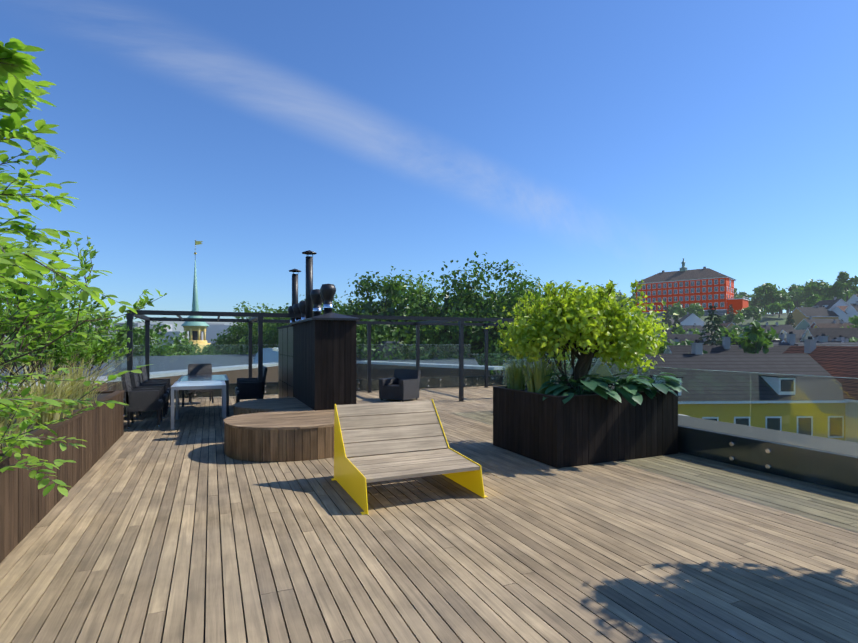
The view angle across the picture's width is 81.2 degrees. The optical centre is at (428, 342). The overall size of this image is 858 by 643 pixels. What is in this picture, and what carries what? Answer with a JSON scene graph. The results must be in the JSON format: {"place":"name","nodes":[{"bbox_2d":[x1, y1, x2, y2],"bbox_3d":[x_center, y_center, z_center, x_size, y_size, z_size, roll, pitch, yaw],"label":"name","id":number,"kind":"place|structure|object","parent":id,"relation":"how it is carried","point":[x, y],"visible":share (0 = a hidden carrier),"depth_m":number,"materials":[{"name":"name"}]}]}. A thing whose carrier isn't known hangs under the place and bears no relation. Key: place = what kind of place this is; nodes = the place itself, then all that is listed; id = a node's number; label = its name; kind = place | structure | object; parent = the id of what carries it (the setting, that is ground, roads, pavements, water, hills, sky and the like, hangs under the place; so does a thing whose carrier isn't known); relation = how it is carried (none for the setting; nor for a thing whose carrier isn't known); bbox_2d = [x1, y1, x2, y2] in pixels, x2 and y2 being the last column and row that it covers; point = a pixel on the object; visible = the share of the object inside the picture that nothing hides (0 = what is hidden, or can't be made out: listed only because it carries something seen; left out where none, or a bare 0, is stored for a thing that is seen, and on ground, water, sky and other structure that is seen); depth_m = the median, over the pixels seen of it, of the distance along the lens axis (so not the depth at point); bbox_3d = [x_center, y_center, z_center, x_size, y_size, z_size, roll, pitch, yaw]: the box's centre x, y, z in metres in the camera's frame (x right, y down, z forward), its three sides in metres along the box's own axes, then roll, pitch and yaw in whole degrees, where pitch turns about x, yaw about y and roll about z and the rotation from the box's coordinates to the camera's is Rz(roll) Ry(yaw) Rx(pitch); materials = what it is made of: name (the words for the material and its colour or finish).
{"place":"outdoors","nodes":[
{"label":"outdoors","id":0,"kind":"place"},
{"bbox_2d":[0,244,86,396],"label":"planter shrub leaves","id":1,"kind":"object","parent":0,"point":[69,350],"depth_m":4.22,"materials":[{"name":"green plant"}]},
{"bbox_2d":[0,294,101,394],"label":"planter shrub leaves","id":2,"kind":"object","parent":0,"point":[82,353],"depth_m":5.64,"materials":[{"name":"green plant"}]},
{"bbox_2d":[0,225,110,394],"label":"planter shrub leaves","id":3,"kind":"object","parent":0,"point":[50,275],"depth_m":5.03,"materials":[{"name":"green plant"}]},
{"bbox_2d":[0,291,125,390],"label":"planter shrub leaves","id":4,"kind":"object","parent":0,"point":[22,329],"depth_m":6.11,"materials":[{"name":"green plant"}]},
{"bbox_2d":[2,285,131,395],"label":"planter shrub leaves","id":5,"kind":"object","parent":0,"point":[93,308],"depth_m":7.10,"materials":[{"name":"green plant"}]},
{"bbox_2d":[0,233,166,364],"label":"planter shrub leaves","id":6,"kind":"object","parent":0,"point":[136,304],"depth_m":3.77,"materials":[{"name":"green plant"}]},
{"bbox_2d":[59,337,131,394],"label":"planter shrub leaves","id":7,"kind":"object","parent":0,"point":[97,346],"depth_m":7.83,"materials":[{"name":"green plant"}]},
{"bbox_2d":[93,321,244,331],"bbox_3d":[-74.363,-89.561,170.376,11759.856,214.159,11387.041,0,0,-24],"label":"hills","id":8,"kind":"structure","parent":0,"point":[179,327],"depth_m":3890.23,"materials":[{"name":"grey"}]},
{"bbox_2d":[119,398,289,642],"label":"terrace roof slab","id":9,"kind":"structure","parent":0,"point":[206,549],"depth_m":3.57,"materials":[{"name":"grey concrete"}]},
{"bbox_2d":[0,385,857,642],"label":"terrace deck planks","id":10,"kind":"object","parent":9,"relation":"on","point":[679,547],"visible":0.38,"depth_m":3.62,"materials":[{"name":"brown wood"}]},
{"bbox_2d":[0,0,857,322],"label":"sky","id":11,"kind":"structure","parent":0,"point":[596,142],"materials":[{"name":"blue"}]},
{"bbox_2d":[136,313,788,351],"bbox_3d":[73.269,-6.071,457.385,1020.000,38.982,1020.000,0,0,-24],"label":"hill terrain","id":12,"kind":"structure","parent":0,"point":[770,319],"depth_m":232.19,"materials":[{"name":"green plant"}]},
{"bbox_2d":[5,323,237,348],"bbox_3d":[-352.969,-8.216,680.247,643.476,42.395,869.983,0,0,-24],"label":"distant city blocks","id":13,"kind":"structure","parent":12,"relation":"on","point":[213,330],"depth_m":679.08,"materials":[{"name":"grey"}]},
{"bbox_2d":[180,241,210,352],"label":"church tower","id":14,"kind":"structure","parent":12,"relation":"on","point":[195,329],"depth_m":104.89,"materials":[{"name":"green"}]},
{"bbox_2d":[0,341,506,400],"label":"parapet wall","id":15,"kind":"structure","parent":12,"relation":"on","point":[427,364],"depth_m":26.18,"materials":[{"name":"grey"}]},
{"bbox_2d":[0,251,857,374],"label":"park trees","id":16,"kind":"object","parent":12,"relation":"on","point":[419,301],"depth_m":49.07,"materials":[{"name":"green plant"}]},
{"bbox_2d":[490,294,857,442],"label":"town houses","id":17,"kind":"structure","parent":12,"relation":"on","point":[824,346],"depth_m":39.88,"materials":[{"name":"yellow"}]},
{"bbox_2d":[636,258,748,315],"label":"building","id":18,"kind":"structure","parent":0,"point":[705,287],"depth_m":275.18,"materials":[{"name":"red brick"}]},
{"label":"ground surface","id":19,"kind":"structure","parent":0,"visible":0},
{"bbox_3d":[3.274,11.219,3.373,14.350,18.600,27.550,0,0,-24],"label":"terrace","id":20,"kind":"object","parent":19,"relation":"on","visible":0},
{"bbox_2d":[0,390,124,562],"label":"planter","id":21,"kind":"object","parent":20,"relation":"on","point":[26,506],"visible":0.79,"depth_m":4.64,"materials":[{"name":"brown wood"}]},
{"bbox_2d":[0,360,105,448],"bbox_3d":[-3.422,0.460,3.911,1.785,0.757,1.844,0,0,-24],"label":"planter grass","id":22,"kind":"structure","parent":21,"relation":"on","point":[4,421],"depth_m":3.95,"materials":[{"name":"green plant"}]},
{"bbox_2d":[0,350,130,425],"bbox_3d":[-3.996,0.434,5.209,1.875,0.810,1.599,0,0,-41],"label":"planter grass","id":23,"kind":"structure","parent":21,"relation":"on","point":[46,417],"depth_m":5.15,"materials":[{"name":"green plant"}]},
{"bbox_2d":[0,38,152,496],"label":"tree","id":24,"kind":"object","parent":21,"relation":"on","point":[22,67],"depth_m":2.72,"materials":[{"name":"green plant"}]},
{"bbox_2d":[121,372,162,428],"bbox_3d":[-5.224,1.030,9.133,0.628,0.978,0.560,0,0,-24],"label":"wicker dining chair","id":25,"kind":"object","parent":20,"relation":"on","point":[145,399],"visible":0.94,"depth_m":8.91,"materials":[{"name":"black wicker"}]},
{"bbox_2d":[130,369,167,419],"bbox_3d":[-5.664,1.030,10.141,0.628,0.978,0.560,0,0,-24],"label":"wicker dining chair","id":26,"kind":"object","parent":20,"relation":"on","point":[136,384],"visible":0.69,"depth_m":10.00,"materials":[{"name":"black wicker"}]},
{"bbox_2d":[135,368,168,414],"bbox_3d":[-6.001,1.030,10.864,0.628,0.978,0.560,0,0,-26],"label":"wicker dining chair","id":27,"kind":"object","parent":20,"relation":"on","point":[150,382],"visible":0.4,"depth_m":10.76,"materials":[{"name":"black wicker"}]},
{"bbox_2d":[140,366,170,408],"bbox_3d":[-6.331,1.030,11.598,0.628,0.978,0.560,0,0,-21],"label":"wicker dining chair","id":28,"kind":"object","parent":20,"relation":"on","point":[144,374],"visible":0.33,"depth_m":11.53,"materials":[{"name":"black wicker"}]},
{"bbox_2d":[171,380,225,429],"bbox_3d":[-4.335,1.143,9.466,0.890,0.752,1.300,0,0,-24],"label":"table","id":29,"kind":"object","parent":20,"relation":"on","point":[177,386],"visible":0.98,"depth_m":9.04,"materials":[{"name":"grey metal"}]},
{"bbox_2d":[188,364,213,404],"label":"wicker dining chair","id":30,"kind":"object","parent":20,"relation":"on","point":[199,369],"visible":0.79,"depth_m":12.70,"materials":[{"name":"black wicker"}]},
{"bbox_2d":[178,374,228,415],"bbox_3d":[-4.988,1.148,11.090,0.970,0.742,2.100,0,0,-24],"label":"table","id":31,"kind":"object","parent":20,"relation":"on","point":[224,377],"visible":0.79,"depth_m":10.89,"materials":[{"name":"grey metal"}]},
{"bbox_2d":[235,365,263,402],"bbox_3d":[-4.281,1.030,11.944,0.628,0.978,0.560,0,0,-24],"label":"wicker dining chair","id":32,"kind":"object","parent":20,"relation":"on","point":[244,379],"visible":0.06,"depth_m":11.82,"materials":[{"name":"black wicker"}]},
{"bbox_2d":[236,366,267,402],"bbox_3d":[-3.920,1.030,11.065,0.628,0.978,0.560,0,0,-24],"label":"wicker dining chair","id":33,"kind":"object","parent":20,"relation":"on","point":[253,389],"visible":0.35,"depth_m":10.82,"materials":[{"name":"black wicker"}]},
{"bbox_2d":[224,397,356,461],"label":"wooden platform","id":34,"kind":"structure","parent":20,"relation":"on","point":[286,429],"depth_m":6.51,"materials":[{"name":"brown wood"}]},
{"bbox_2d":[277,250,359,410],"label":"chimney block","id":35,"kind":"structure","parent":20,"relation":"on","point":[317,361],"depth_m":8.21,"materials":[{"name":"brown wood"}]},
{"bbox_2d":[125,310,543,419],"bbox_3d":[-1.320,0.434,13.725,11.700,2.170,3.360,0,0,-24],"label":"pergola frame","id":36,"kind":"object","parent":20,"relation":"on","point":[256,318],"visible":0.67,"depth_m":12.87,"materials":[{"name":"black metal"}]},
{"bbox_2d":[379,369,420,401],"bbox_3d":[-0.764,1.117,13.284,0.780,0.803,0.822,0,0,31],"label":"wicker lounge chair","id":37,"kind":"object","parent":20,"relation":"on","point":[403,384],"visible":0.94,"depth_m":13.10,"materials":[{"name":"black wicker"}]},
{"bbox_2d":[331,399,487,514],"bbox_3d":[-0.262,1.101,5.252,1.270,0.835,1.320,0,0,-24],"label":"lounge chair","id":38,"kind":"object","parent":20,"relation":"on","point":[375,442],"visible":1,"depth_m":5.37,"materials":[{"name":"yellow paint"}]},
{"bbox_2d":[107,344,857,493],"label":"glass rail panels","id":39,"kind":"object","parent":20,"relation":"on","point":[388,376],"visible":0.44,"depth_m":6.75,"materials":[{"name":"green"}]},
{"bbox_2d":[124,375,857,493],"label":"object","id":40,"kind":"object","parent":20,"relation":"on","point":[851,482],"visible":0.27,"depth_m":6.08,"materials":[{"name":"grey"}]},
{"bbox_2d":[492,383,677,467],"bbox_3d":[2.175,1.083,7.121,2.038,0.872,1.508,0,0,-24],"label":"planter","id":41,"kind":"object","parent":20,"relation":"on","point":[552,430],"visible":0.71,"depth_m":6.45,"materials":[{"name":"brown wood"}]},
{"bbox_2d":[502,358,532,389],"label":"planter grass","id":42,"kind":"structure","parent":41,"relation":"on","point":[516,380],"depth_m":7.21,"materials":[{"name":"green plant"}]},
{"bbox_2d":[517,353,564,393],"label":"planter grass","id":43,"kind":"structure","parent":41,"relation":"on","point":[537,380],"depth_m":6.60,"materials":[{"name":"green plant"}]},
{"bbox_2d":[538,373,621,403],"bbox_3d":[1.919,0.583,6.447,0.991,0.375,1.093,0,0,17],"label":"hosta plant","id":44,"kind":"object","parent":41,"relation":"in","point":[602,389],"visible":0.88,"depth_m":6.27,"materials":[{"name":"green plant"}]},
{"bbox_2d":[485,279,679,388],"bbox_3d":[2.084,-0.108,7.230,2.397,1.650,2.524,0,0,-24],"label":"shrub","id":45,"kind":"object","parent":41,"relation":"on","point":[629,342],"depth_m":6.55,"materials":[{"name":"green plant"}]},
{"bbox_2d":[578,374,658,405],"bbox_3d":[2.479,0.609,6.643,1.090,0.353,0.951,0,0,29],"label":"hosta plant","id":46,"kind":"object","parent":41,"relation":"in","point":[631,395],"visible":0.52,"depth_m":6.35,"materials":[{"name":"green plant"}]},
{"bbox_2d":[612,372,687,398],"bbox_3d":[3.002,0.580,6.886,0.951,0.331,1.010,0,0,11],"label":"hosta plant","id":47,"kind":"object","parent":41,"relation":"in","point":[674,385],"visible":0.62,"depth_m":6.66,"materials":[{"name":"green plant"}]}
]}

